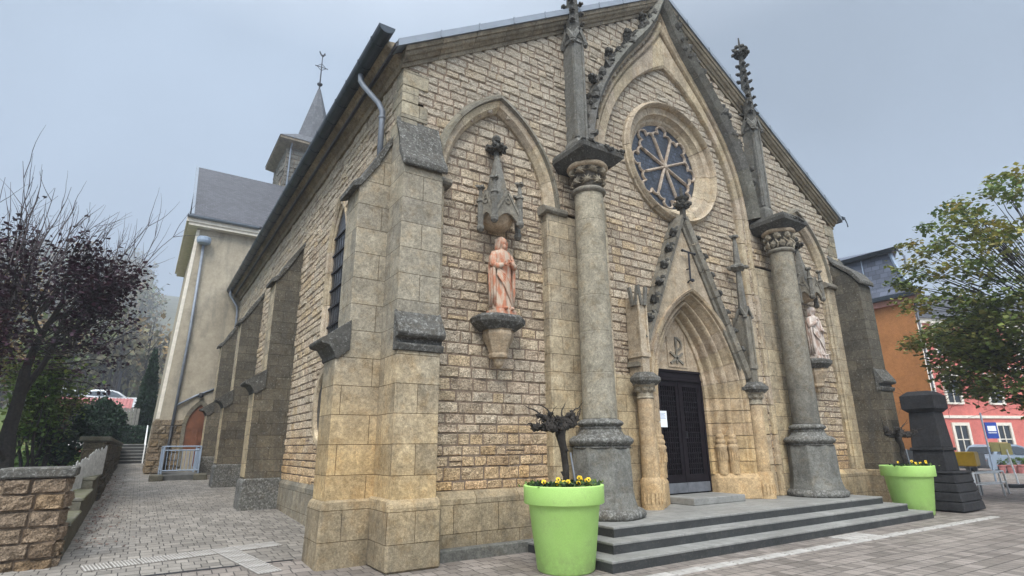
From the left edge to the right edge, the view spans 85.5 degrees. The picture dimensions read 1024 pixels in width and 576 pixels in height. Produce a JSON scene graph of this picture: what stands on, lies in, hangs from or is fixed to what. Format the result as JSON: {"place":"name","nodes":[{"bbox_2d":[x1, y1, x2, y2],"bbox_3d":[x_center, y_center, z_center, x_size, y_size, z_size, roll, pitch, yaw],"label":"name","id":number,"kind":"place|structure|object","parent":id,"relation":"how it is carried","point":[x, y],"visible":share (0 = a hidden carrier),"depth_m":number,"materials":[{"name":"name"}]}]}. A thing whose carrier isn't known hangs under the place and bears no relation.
{"place":"outdoors","nodes":[
{"label":"outdoors","id":0,"kind":"place"},
{"bbox_2d":[0,410,147,453],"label":"garden bank","id":1,"kind":"structure","parent":0,"point":[1,423],"depth_m":32.15,"materials":[{"name":"plant"}]},
{"bbox_2d":[48,395,133,429],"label":"brick wall","id":2,"kind":"structure","parent":1,"relation":"on","point":[127,403],"depth_m":35.78,"materials":[{"name":"pink brick"}]},
{"bbox_2d":[123,408,139,437],"bbox_3d":[-22.873,8.116,32.319,1.680,2.240,0.050,10,-19,-32],"label":"plank fence","id":3,"kind":"object","parent":1,"relation":"on","point":[131,417],"visible":0.2,"depth_m":32.74,"materials":[{"name":"grey wood"}]},
{"bbox_2d":[118,424,150,443],"bbox_3d":[-22.231,8.496,31.994,3.624,1.345,1.457,10,-19,-32],"label":"hedge","id":4,"kind":"object","parent":1,"relation":"on","point":[127,436],"visible":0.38,"depth_m":31.95,"materials":[{"name":"green plant"}]},
{"bbox_2d":[132,347,158,434],"bbox_3d":[-22.502,6.655,34.234,1.385,6.097,1.411,10,-19,-32],"label":"conifer","id":5,"kind":"object","parent":1,"relation":"on","point":[146,401],"visible":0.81,"depth_m":33.99,"materials":[{"name":"green plant"}]},
{"bbox_2d":[2,294,178,408],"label":"hill","id":6,"kind":"structure","parent":0,"point":[171,307],"depth_m":262.71,"materials":[{"name":"grey"}]},
{"bbox_2d":[0,228,171,407],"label":"hillside wood","id":7,"kind":"object","parent":6,"relation":"on","point":[134,372],"visible":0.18,"depth_m":70.36,"materials":[{"name":"grey plant"}]},
{"bbox_2d":[0,463,1023,575],"bbox_3d":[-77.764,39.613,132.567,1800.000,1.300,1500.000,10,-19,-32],"label":"paving","id":8,"kind":"structure","parent":0,"point":[158,518],"depth_m":9.25,"materials":[{"name":"grey stone"}]},
{"bbox_2d":[0,466,80,572],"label":"stone pier","id":9,"kind":"structure","parent":8,"relation":"on","point":[35,502],"depth_m":7.75,"materials":[{"name":"beige stone"}]},
{"bbox_2d":[60,474,101,557],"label":"path wall","id":10,"kind":"structure","parent":8,"relation":"on","point":[83,501],"depth_m":10.59,"materials":[{"name":"stone"}]},
{"bbox_2d":[70,446,107,490],"bbox_3d":[-9.659,4.046,12.545,0.068,0.946,4.039,7,-18,-25],"label":"picket fence","id":11,"kind":"object","parent":10,"relation":"on","point":[93,464],"visible":0.69,"depth_m":13.01,"materials":[{"name":"white wood"}]},
{"bbox_2d":[80,563,112,571],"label":"tactile slab","id":12,"kind":"structure","parent":8,"relation":"in","point":[95,567],"depth_m":7.73,"materials":[{"name":"white concrete"}]},
{"bbox_2d":[79,436,122,500],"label":"retaining wall","id":13,"kind":"structure","parent":8,"relation":"on","point":[91,444],"depth_m":14.96,"materials":[{"name":"stone"}]},
{"bbox_2d":[76,476,126,547],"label":"fallen leaves","id":14,"kind":"object","parent":8,"relation":"on","point":[98,516],"visible":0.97,"depth_m":12.02,"materials":[{"name":"red plant"}]},
{"bbox_2d":[109,559,140,567],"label":"tactile slab","id":15,"kind":"structure","parent":8,"relation":"in","point":[124,563],"depth_m":7.95,"materials":[{"name":"white concrete"}]},
{"bbox_2d":[119,444,146,463],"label":"back steps","id":16,"kind":"structure","parent":8,"relation":"on","point":[131,453],"depth_m":29.78,"materials":[{"name":"concrete"}]},
{"bbox_2d":[142,425,147,462],"bbox_3d":[-20.034,8.494,30.252,0.060,2.026,2.652,10,-19,-32],"label":"handrail","id":17,"kind":"object","parent":16,"relation":"on","point":[145,443],"visible":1,"depth_m":29.47,"materials":[{"name":"white metal"}]},
{"bbox_2d":[136,556,167,564],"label":"tactile slab","id":18,"kind":"structure","parent":8,"relation":"in","point":[150,560],"depth_m":8.18,"materials":[{"name":"white concrete"}]},
{"bbox_2d":[148,471,206,481],"bbox_3d":[-13.153,7.412,21.657,1.840,0.375,3.650,10,-19,-32],"label":"landing","id":19,"kind":"object","parent":8,"relation":"on","point":[179,475],"depth_m":20.50,"materials":[{"name":"stone"}]},
{"bbox_2d":[158,446,202,473],"bbox_3d":[-12.901,6.711,21.535,1.292,1.102,2.102,10,-19,-32],"label":"railing","id":20,"kind":"object","parent":19,"relation":"on","point":[197,457],"visible":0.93,"depth_m":20.89,"materials":[{"name":"metal"}]},
{"bbox_2d":[162,552,193,560],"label":"tactile slab","id":21,"kind":"structure","parent":8,"relation":"in","point":[178,556],"depth_m":8.41,"materials":[{"name":"white concrete"}]},
{"bbox_2d":[188,550,217,557],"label":"tactile slab","id":22,"kind":"structure","parent":8,"relation":"in","point":[195,554],"depth_m":8.63,"materials":[{"name":"white concrete"}]},
{"bbox_2d":[142,166,284,474],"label":"transept","id":23,"kind":"structure","parent":8,"relation":"on","point":[233,211],"depth_m":25.62,"materials":[{"name":"paint"}]},
{"bbox_2d":[182,405,204,465],"bbox_3d":[-13.634,6.359,23.976,0.940,2.580,0.079,10,-19,-32],"label":"door","id":24,"kind":"structure","parent":23,"relation":"in","point":[194,426],"depth_m":23.99,"materials":[{"name":"wood"}]},
{"bbox_2d":[142,559,292,575],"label":"drain slot","id":25,"kind":"object","parent":8,"relation":"on","point":[209,568],"visible":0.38,"depth_m":7.71,"materials":[{"name":"metal"}]},
{"bbox_2d":[211,547,239,553],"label":"tactile slab","id":26,"kind":"structure","parent":8,"relation":"in","point":[224,550],"depth_m":8.87,"materials":[{"name":"white concrete"}]},
{"bbox_2d":[219,551,248,558],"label":"tactile slab","id":27,"kind":"structure","parent":8,"relation":"in","point":[228,555],"depth_m":8.58,"materials":[{"name":"white concrete"}]},
{"bbox_2d":[228,555,258,563],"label":"tactile slab","id":28,"kind":"structure","parent":8,"relation":"in","point":[241,559],"depth_m":8.28,"materials":[{"name":"white concrete"}]},
{"bbox_2d":[233,544,261,550],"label":"tactile slab","id":29,"kind":"structure","parent":8,"relation":"in","point":[247,547],"depth_m":9.09,"materials":[{"name":"grey concrete"}]},
{"bbox_2d":[237,560,269,568],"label":"tactile slab","id":30,"kind":"structure","parent":8,"relation":"in","point":[252,564],"depth_m":7.98,"materials":[{"name":"white concrete"}]},
{"bbox_2d":[248,565,282,574],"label":"tactile slab","id":31,"kind":"structure","parent":8,"relation":"in","point":[267,569],"depth_m":7.69,"materials":[{"name":"white concrete"}]},
{"bbox_2d":[254,541,282,548],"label":"tactile slab","id":32,"kind":"structure","parent":8,"relation":"in","point":[268,544],"depth_m":9.32,"materials":[{"name":"grey concrete"}]},
{"bbox_2d":[265,51,327,186],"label":"bell tower","id":33,"kind":"structure","parent":8,"relation":"on","point":[287,154],"depth_m":37.00,"materials":[{"name":"stone"}]},
{"bbox_2d":[195,0,904,574],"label":"church","id":34,"kind":"structure","parent":8,"relation":"on","point":[633,184],"depth_m":12.00,"materials":[{"name":"stone"}]},
{"bbox_2d":[312,367,323,445],"bbox_3d":[-3.852,2.460,11.569,0.205,1.680,1.680,10,-19,-32],"label":"round window","id":35,"kind":"structure","parent":34,"relation":"in","point":[318,389],"depth_m":12.04,"materials":[{"name":"stone"}]},
{"bbox_2d":[319,196,346,337],"bbox_3d":[-3.818,-0.438,12.437,0.540,3.489,1.640,10,-19,-32],"label":"side window","id":36,"kind":"structure","parent":34,"relation":"in","point":[335,251],"depth_m":12.66,"materials":[{"name":"glass"}]},
{"bbox_2d":[486,237,516,314],"bbox_3d":[-0.164,-0.236,10.106,0.624,1.517,0.468,10,-19,-32],"label":"statue","id":37,"kind":"object","parent":34,"relation":"on","point":[502,267],"visible":0.99,"depth_m":9.94,"materials":[{"name":"stone"}]},
{"bbox_2d":[660,411,667,426],"bbox_3d":[3.424,2.973,12.576,0.270,0.360,0.010,10,-19,-32],"label":"notice","id":38,"kind":"object","parent":34,"relation":"attached to","point":[663,416],"visible":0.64,"depth_m":12.59,"materials":[{"name":"white paper"}]},
{"bbox_2d":[622,102,716,224],"bbox_3d":[4.057,-3.190,14.322,3.380,3.380,0.470,10,-19,-32],"label":"rose window","id":39,"kind":"structure","parent":34,"relation":"in","point":[659,141],"depth_m":14.52,"materials":[{"name":"stone"}]},
{"bbox_2d":[658,368,712,494],"bbox_3d":[3.944,3.327,12.867,1.660,2.810,0.191,10,-19,-32],"label":"church door","id":40,"kind":"structure","parent":34,"relation":"in","point":[680,393],"depth_m":12.92,"materials":[{"name":"black paint"}]},
{"bbox_2d":[805,307,828,358],"bbox_3d":[8.566,1.256,15.610,0.611,1.517,0.467,10,-19,-32],"label":"statue","id":41,"kind":"object","parent":34,"relation":"on","point":[815,331],"visible":1,"depth_m":15.46,"materials":[{"name":"white stone"}]},
{"bbox_2d":[523,482,603,575],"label":"planter","id":42,"kind":"object","parent":8,"relation":"on","point":[564,522],"visible":0.84,"depth_m":7.42,"materials":[{"name":"green plastic"}]},
{"bbox_2d":[518,480,546,486],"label":"pansy plant","id":43,"kind":"object","parent":42,"relation":"on","point":[531,482],"visible":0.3,"depth_m":7.99,"materials":[{"name":"green plant"}]},
{"bbox_2d":[530,480,559,486],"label":"pansy plant","id":44,"kind":"object","parent":42,"relation":"in","point":[541,483],"visible":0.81,"depth_m":7.70,"materials":[{"name":"yellow plant"}]},
{"bbox_2d":[523,402,582,481],"bbox_3d":[0.565,2.324,8.104,0.729,1.316,1.181,-12,-20,35],"label":"pruned tree","id":45,"kind":"object","parent":42,"relation":"in","point":[559,426],"visible":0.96,"depth_m":8.02,"materials":[{"name":"black plant"}]},
{"bbox_2d":[544,477,574,486],"bbox_3d":[0.659,2.714,7.705,0.527,0.159,0.472,-2,-16,4],"label":"pansy plant","id":46,"kind":"object","parent":42,"relation":"in","point":[557,484],"visible":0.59,"depth_m":7.67,"materials":[{"name":"yellow plant"}]},
{"bbox_2d":[556,479,585,486],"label":"pansy plant","id":47,"kind":"object","parent":42,"relation":"in","point":[578,483],"visible":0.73,"depth_m":7.66,"materials":[{"name":"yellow plant"}]},
{"bbox_2d":[569,477,596,486],"bbox_3d":[0.990,2.737,7.782,0.426,0.155,0.452,1,-16,-4],"label":"pansy plant","id":48,"kind":"object","parent":42,"relation":"in","point":[588,482],"visible":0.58,"depth_m":7.72,"materials":[{"name":"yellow plant"}]},
{"bbox_2d":[577,475,600,485],"bbox_3d":[1.037,2.766,7.916,0.492,0.171,0.490,10,-19,-32],"label":"pansy plant","id":49,"kind":"object","parent":42,"relation":"in","point":[579,477],"visible":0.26,"depth_m":7.90,"materials":[{"name":"yellow plant"}]},
{"bbox_2d":[584,478,603,484],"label":"pansy plant","id":50,"kind":"object","parent":42,"relation":"on","point":[601,482],"visible":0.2,"depth_m":8.06,"materials":[{"name":"green plant"}]},
{"bbox_2d":[647,572,676,575],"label":"guide slab","id":51,"kind":"structure","parent":8,"relation":"on","point":[664,574],"depth_m":7.30,"materials":[{"name":"white concrete"}]},
{"bbox_2d":[668,567,708,574],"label":"guide slab","id":52,"kind":"structure","parent":8,"relation":"on","point":[687,571],"depth_m":7.51,"materials":[{"name":"white concrete"}]},
{"bbox_2d":[699,562,737,569],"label":"guide slab","id":53,"kind":"structure","parent":8,"relation":"on","point":[717,565],"depth_m":7.82,"materials":[{"name":"white concrete"}]},
{"bbox_2d":[528,492,933,573],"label":"entrance steps","id":54,"kind":"structure","parent":8,"relation":"on","point":[686,527],"depth_m":9.81,"materials":[{"name":"stone"}]},
{"bbox_2d":[728,557,764,564],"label":"guide slab","id":55,"kind":"structure","parent":8,"relation":"on","point":[746,560],"depth_m":8.13,"materials":[{"name":"white concrete"}]},
{"bbox_2d":[755,553,788,559],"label":"guide slab","id":56,"kind":"structure","parent":8,"relation":"on","point":[771,556],"depth_m":8.45,"materials":[{"name":"white concrete"}]},
{"bbox_2d":[780,549,812,554],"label":"guide slab","id":57,"kind":"structure","parent":8,"relation":"on","point":[796,551],"depth_m":8.77,"materials":[{"name":"white concrete"}]},
{"bbox_2d":[803,545,832,550],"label":"guide slab","id":58,"kind":"structure","parent":8,"relation":"on","point":[819,547],"depth_m":9.09,"materials":[{"name":"white concrete"}]},
{"bbox_2d":[826,541,853,546],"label":"guide slab","id":59,"kind":"structure","parent":8,"relation":"on","point":[842,543],"depth_m":9.38,"materials":[{"name":"white stone"}]},
{"bbox_2d":[829,535,859,539],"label":"tactile slab","id":60,"kind":"structure","parent":8,"relation":"on","point":[843,537],"depth_m":10.02,"materials":[{"name":"white concrete"}]},
{"bbox_2d":[839,534,867,537],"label":"tactile slab","id":61,"kind":"structure","parent":8,"relation":"on","point":[854,536],"depth_m":10.15,"materials":[{"name":"white concrete"}]},
{"bbox_2d":[844,538,871,543],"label":"guide slab","id":62,"kind":"structure","parent":8,"relation":"on","point":[860,540],"depth_m":9.71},
{"bbox_2d":[849,532,876,536],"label":"tactile slab","id":63,"kind":"structure","parent":8,"relation":"on","point":[864,534],"depth_m":10.34,"materials":[{"name":"white concrete"}]},
{"bbox_2d":[864,535,890,539],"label":"guide slab","id":64,"kind":"structure","parent":8,"relation":"on","point":[877,537],"depth_m":10.02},
{"bbox_2d":[838,247,934,461],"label":"orange house","id":65,"kind":"structure","parent":8,"relation":"on","point":[907,373],"depth_m":25.16,"materials":[{"name":"orange plaster"},{"name":"blue slate"}]},
{"bbox_2d":[882,532,906,536],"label":"guide slab","id":66,"kind":"structure","parent":8,"relation":"on","point":[894,534],"depth_m":10.33,"materials":[{"name":"white concrete"}]},
{"bbox_2d":[879,465,936,514],"bbox_3d":[9.709,4.903,13.488,1.152,1.120,1.152,10,-19,-32],"label":"planter","id":67,"kind":"object","parent":8,"relation":"on","point":[912,487],"visible":0.75,"depth_m":13.12,"materials":[{"name":"green plastic"}]},
{"bbox_2d":[888,461,908,466],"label":"pansy plant","id":68,"kind":"object","parent":67,"relation":"in","point":[896,465],"visible":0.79,"depth_m":13.37,"materials":[{"name":"green plant"}]},
{"bbox_2d":[880,417,927,463],"bbox_3d":[9.852,3.812,13.688,1.182,1.319,0.651,6,-17,-21],"label":"pruned tree","id":69,"kind":"object","parent":67,"relation":"in","point":[898,434],"visible":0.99,"depth_m":13.72,"materials":[{"name":"brown plant"}]},
{"bbox_2d":[903,462,923,465],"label":"pansy plant","id":70,"kind":"object","parent":67,"relation":"on","point":[912,464],"visible":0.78,"depth_m":13.27,"materials":[{"name":"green plant"}]},
{"bbox_2d":[898,529,921,533],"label":"guide slab","id":71,"kind":"structure","parent":8,"relation":"on","point":[910,531],"depth_m":10.65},
{"bbox_2d":[913,527,937,530],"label":"guide slab","id":72,"kind":"structure","parent":8,"relation":"on","point":[926,528],"depth_m":10.99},
{"bbox_2d":[930,524,950,527],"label":"guide slab","id":73,"kind":"structure","parent":8,"relation":"on","point":[939,526],"depth_m":11.27,"materials":[{"name":"white concrete"}]},
{"bbox_2d":[899,391,985,511],"bbox_3d":[11.085,4.224,14.597,1.314,2.950,1.314,10,-19,-32],"label":"stone monument","id":74,"kind":"object","parent":8,"relation":"on","point":[955,488],"visible":0.78,"depth_m":14.31,"materials":[{"name":"grey stone"}]},
{"bbox_2d":[882,162,1023,419],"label":"maple tree","id":75,"kind":"object","parent":8,"relation":"on","point":[968,345],"visible":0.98,"depth_m":16.68,"materials":[{"name":"green plant"}]},
{"bbox_2d":[942,522,964,525],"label":"guide slab","id":76,"kind":"structure","parent":8,"relation":"on","point":[954,523],"depth_m":11.61,"materials":[{"name":"white concrete"}]},
{"bbox_2d":[957,520,976,523],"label":"guide slab","id":77,"kind":"structure","parent":8,"relation":"on","point":[967,521],"depth_m":11.92,"materials":[{"name":"white stone"}]},
{"bbox_2d":[955,452,986,494],"bbox_3d":[14.867,5.973,17.838,1.500,1.360,0.550,13,-20,-38],"label":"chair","id":78,"kind":"object","parent":8,"relation":"on","point":[974,460],"visible":0.82,"depth_m":17.55,"materials":[{"name":"yellow paint"}]},
{"bbox_2d":[970,518,987,520],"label":"guide slab","id":79,"kind":"structure","parent":8,"relation":"on","point":[978,519],"depth_m":12.22,"materials":[{"name":"white concrete"}]},
{"bbox_2d":[982,516,998,518],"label":"guide slab","id":80,"kind":"structure","parent":8,"relation":"on","point":[990,517],"depth_m":12.54,"materials":[{"name":"white concrete"}]},
{"bbox_2d":[972,470,1009,495],"bbox_3d":[15.368,6.266,17.753,2.376,0.749,0.511,5,-17,-20],"label":"bicycle rack","id":81,"kind":"object","parent":8,"relation":"on","point":[1001,482],"visible":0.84,"depth_m":17.78,"materials":[{"name":"grey metal"}]},
{"bbox_2d":[979,413,1007,481],"bbox_3d":[20.888,6.833,23.813,0.924,2.882,0.074,0,-16,0],"label":"bus stop sign","id":82,"kind":"object","parent":8,"relation":"on","point":[991,430],"visible":0.81,"depth_m":23.96,"materials":[{"name":"metal"}]},
{"bbox_2d":[989,442,1023,487],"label":"footed sign","id":83,"kind":"object","parent":8,"relation":"on","point":[1004,448],"visible":0.96,"depth_m":20.98,"materials":[{"name":"white paint"}]},
{"bbox_2d":[0,0,1023,298],"label":"sky","id":84,"kind":"structure","parent":0,"point":[896,110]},
{"bbox_2d":[915,295,1023,451],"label":"pink house","id":85,"kind":"structure","parent":0,"point":[964,425],"depth_m":37.34,"materials":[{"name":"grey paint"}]},
{"bbox_2d":[929,324,946,354],"bbox_3d":[29.564,3.563,38.134,1.500,2.120,0.120,4,-16,-14],"label":"window","id":86,"kind":"structure","parent":85,"relation":"in","point":[929,324],"depth_m":37.89,"materials":[{"name":"white glass"}]},
{"bbox_2d":[940,373,964,403],"bbox_3d":[29.592,6.736,37.228,1.500,2.120,0.120,4,-16,-14],"label":"window","id":87,"kind":"structure","parent":85,"relation":"in","point":[950,398],"depth_m":37.08,"materials":[{"name":"white glass"}]},
{"bbox_2d":[951,422,973,451],"bbox_3d":[29.624,10.294,36.212,1.500,2.920,0.120,4,-16,-14],"label":"window","id":88,"kind":"structure","parent":85,"relation":"in","point":[962,434],"depth_m":36.40,"materials":[{"name":"white glass"}]},
{"bbox_2d":[983,373,1006,404],"bbox_3d":[33.219,6.968,38.153,1.500,2.120,0.120,4,-16,-14],"label":"window","id":89,"kind":"structure","parent":85,"relation":"in","point":[1000,402],"depth_m":38.01,"materials":[{"name":"white glass"}]},
{"bbox_2d":[996,423,1016,444],"bbox_3d":[33.251,10.525,37.138,1.500,2.920,0.120,4,-16,-14],"label":"window","id":90,"kind":"structure","parent":85,"relation":"in","point":[1005,430],"depth_m":37.40,"materials":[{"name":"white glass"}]},
{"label":"garden lawn","id":91,"kind":"structure","parent":0,"visible":0},
{"bbox_2d":[0,255,46,391],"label":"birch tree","id":92,"kind":"object","parent":91,"relation":"on","point":[15,320],"visible":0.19,"depth_m":21.21,"materials":[{"name":"green plant"}]},
{"bbox_2d":[0,191,63,344],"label":"plum tree","id":93,"kind":"object","parent":91,"relation":"on","point":[20,291],"visible":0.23,"depth_m":15.89,"materials":[{"name":"brown plant"}]},
{"bbox_2d":[23,400,69,453],"bbox_3d":[-16.157,4.922,19.325,1.421,2.819,1.675,-15,-21,41],"label":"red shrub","id":94,"kind":"object","parent":91,"relation":"on","point":[62,428],"visible":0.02,"depth_m":19.43,"materials":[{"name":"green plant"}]},
{"bbox_2d":[14,447,81,466],"bbox_3d":[-13.940,5.269,16.784,1.776,1.144,1.830,0,-16,-2],"label":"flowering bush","id":95,"kind":"object","parent":91,"relation":"on","point":[40,462],"visible":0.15,"depth_m":16.39,"materials":[{"name":"green plant"}]},
{"bbox_2d":[0,313,106,466],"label":"garden shrub","id":96,"kind":"object","parent":91,"relation":"on","point":[41,406],"visible":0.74,"depth_m":14.77,"materials":[{"name":"green plant"}]},
{"bbox_2d":[17,397,119,466],"bbox_3d":[-12.688,4.303,15.784,2.089,2.561,1.839,-3,-16,10],"label":"bush","id":97,"kind":"object","parent":91,"relation":"on","point":[83,429],"visible":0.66,"depth_m":15.82,"materials":[{"name":"green plant"}]},
{"bbox_2d":[74,396,128,443],"bbox_3d":[-17.825,5.891,23.983,2.122,2.399,2.043,10,-19,-32],"label":"evergreen bush","id":98,"kind":"object","parent":91,"relation":"on","point":[106,407],"visible":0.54,"depth_m":23.80,"materials":[{"name":"green plant"}]},
{"bbox_2d":[0,125,221,495],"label":"plum tree","id":99,"kind":"object","parent":91,"relation":"on","point":[90,296],"visible":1,"depth_m":13.51,"materials":[{"name":"purple plant"}]},
{"label":"street","id":100,"kind":"structure","parent":0,"visible":0},
{"bbox_2d":[959,444,1023,472],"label":"parked car","id":101,"kind":"object","parent":100,"relation":"on","point":[1017,450],"visible":0.38,"depth_m":29.19,"materials":[{"name":"grey paint"}]},
{"bbox_2d":[997,460,1006,472],"bbox_3d":[25.386,9.278,28.908,0.701,0.899,0.719,10,-19,-32],"label":"flower tub","id":102,"kind":"object","parent":100,"relation":"on","point":[1002,467],"visible":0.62,"depth_m":28.64,"materials":[{"name":"pink plastic"}]},
{"bbox_2d":[1005,458,1017,472],"bbox_3d":[25.921,9.274,28.911,0.732,0.899,0.732,10,-19,-32],"label":"flower tub","id":103,"kind":"object","parent":100,"relation":"on","point":[1009,468],"visible":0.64,"depth_m":28.69,"materials":[{"name":"ceramic"}]},
{"bbox_2d":[1014,457,1023,472],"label":"flower tub","id":104,"kind":"object","parent":100,"relation":"on","point":[1019,468],"visible":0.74,"depth_m":28.71,"materials":[{"name":"ceramic"}]},
{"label":"road","id":105,"kind":"structure","parent":0,"visible":0},
{"bbox_2d":[86,389,135,407],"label":"parked car","id":106,"kind":"object","parent":105,"relation":"on","point":[114,394],"visible":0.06,"depth_m":43.47,"materials":[{"name":"white paint"}]},
{"bbox_2d":[117,371,122,391],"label":"street post","id":107,"kind":"object","parent":105,"relation":"on","point":[119,381],"visible":0.35,"depth_m":50.64,"materials":[{"name":"metal"}]}
]}

